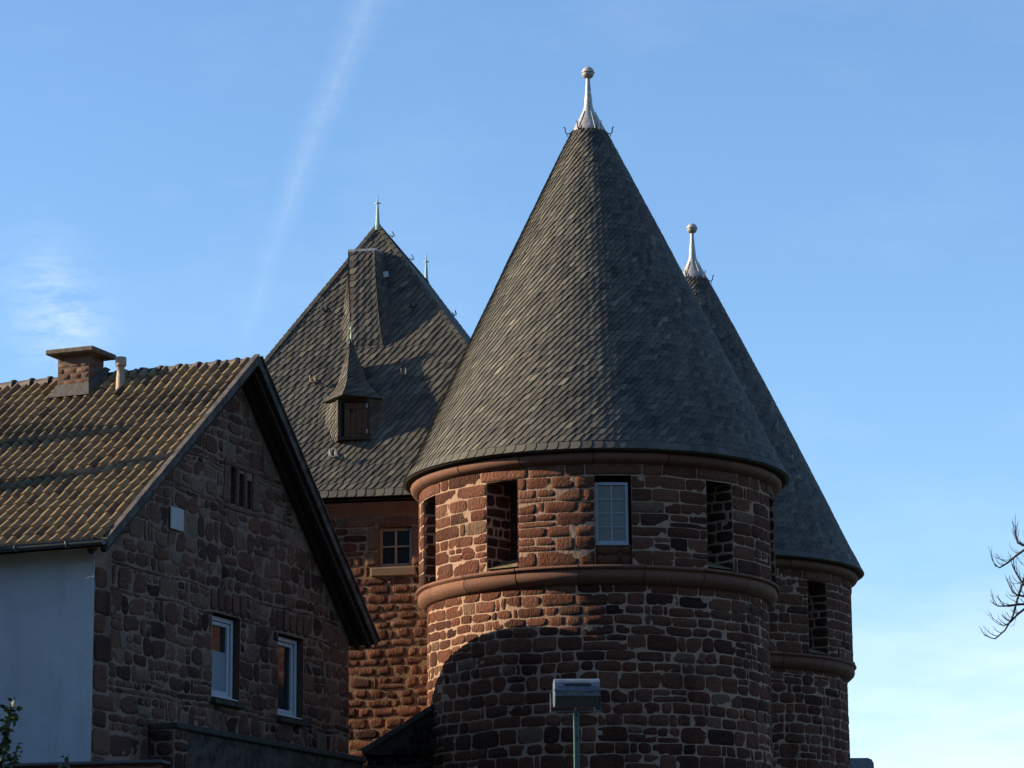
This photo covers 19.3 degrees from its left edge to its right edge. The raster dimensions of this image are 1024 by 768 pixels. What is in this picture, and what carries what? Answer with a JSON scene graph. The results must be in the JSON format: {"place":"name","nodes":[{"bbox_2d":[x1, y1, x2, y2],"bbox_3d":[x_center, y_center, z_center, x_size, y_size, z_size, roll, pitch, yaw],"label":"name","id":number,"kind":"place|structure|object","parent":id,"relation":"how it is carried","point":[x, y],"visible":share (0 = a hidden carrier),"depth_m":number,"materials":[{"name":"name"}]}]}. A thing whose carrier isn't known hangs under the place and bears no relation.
{"place":"outdoors","nodes":[
{"label":"outdoors","id":0,"kind":"place"},
{"bbox_2d":[3,759,169,767],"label":"boundary wall","id":1,"kind":"structure","parent":0,"point":[158,763],"depth_m":45.94,"materials":[{"name":"stone"}]},
{"bbox_2d":[0,0,1023,767],"label":"sky","id":2,"kind":"structure","parent":0,"point":[181,180],"materials":[{"name":"blue"}]},
{"bbox_2d":[850,758,873,767],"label":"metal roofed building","id":3,"kind":"structure","parent":0,"point":[861,763],"depth_m":91.40,"materials":[{"name":"metal"}]},
{"label":"ground","id":4,"kind":"structure","parent":0,"visible":0},
{"bbox_2d":[0,345,380,763],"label":"stone house","id":5,"kind":"structure","parent":4,"relation":"on","point":[171,549],"depth_m":53.16,"materials":[{"name":"stone"}]},
{"bbox_2d":[210,615,244,708],"bbox_3d":[-5.159,4.953,53.679,0.334,1.605,1.130,-5,-13,21],"label":"window","id":6,"kind":"structure","parent":5,"relation":"in","point":[222,628],"depth_m":53.92,"materials":[{"name":"white glass"}]},
{"bbox_2d":[276,636,308,726],"bbox_3d":[-4.176,5.530,56.027,0.334,1.624,1.121,-5,-13,21],"label":"window","id":7,"kind":"structure","parent":5,"relation":"in","point":[287,648],"depth_m":56.29,"materials":[{"name":"white paint"}]},
{"bbox_2d":[150,722,366,767],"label":"annex wall","id":8,"kind":"structure","parent":4,"relation":"on","point":[179,745],"depth_m":52.36,"materials":[{"name":"stone"}]},
{"bbox_2d":[264,193,500,767],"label":"gatehouse","id":9,"kind":"object","parent":4,"relation":"on","point":[363,358],"visible":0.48,"depth_m":63.65,"materials":[{"name":"stone"}]},
{"bbox_2d":[379,527,411,566],"bbox_3d":[-2.421,3.422,62.959,0.720,0.850,0.085,-3,-12,10],"label":"window","id":10,"kind":"structure","parent":9,"relation":"in","point":[395,544],"depth_m":62.96,"materials":[{"name":"paint"}]},
{"bbox_2d":[361,704,433,767],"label":"lean to shed","id":11,"kind":"object","parent":4,"relation":"on","point":[407,743],"visible":0.75,"depth_m":58.90,"materials":[{"name":"stone"}]},
{"bbox_2d":[403,67,789,767],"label":"round tower","id":12,"kind":"structure","parent":4,"relation":"on","point":[595,481],"depth_m":57.95,"materials":[{"name":"red stone"}]},
{"bbox_2d":[595,482,628,545],"bbox_3d":[1.897,2.473,57.251,0.640,1.227,0.130,0,-12,-4],"label":"window","id":13,"kind":"structure","parent":12,"relation":"in","point":[611,498],"depth_m":57.27,"materials":[{"name":"white glass"}]},
{"bbox_2d":[682,223,863,767],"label":"round tower","id":14,"kind":"structure","parent":4,"relation":"on","point":[819,572],"depth_m":70.07,"materials":[{"name":"red stone"}]},
{"label":"road","id":15,"kind":"structure","parent":0,"visible":0},
{"bbox_2d":[0,697,22,767],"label":"shrub","id":16,"kind":"object","parent":15,"relation":"on","point":[5,746],"visible":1,"depth_m":29.93,"materials":[{"name":"green plant"}]},
{"bbox_2d":[59,754,69,767],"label":"shrub","id":17,"kind":"object","parent":15,"relation":"on","point":[66,758],"visible":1,"depth_m":29.87,"materials":[{"name":"green plant"}]},
{"bbox_2d":[550,679,600,767],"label":"floodlight","id":18,"kind":"object","parent":15,"relation":"on","point":[576,693],"visible":1,"depth_m":29.90,"materials":[{"name":"green paint"}]},
{"bbox_2d":[980,513,1023,638],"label":"bare tree","id":19,"kind":"object","parent":15,"relation":"on","point":[1016,604],"visible":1,"depth_m":25.18,"materials":[{"name":"black plant"}]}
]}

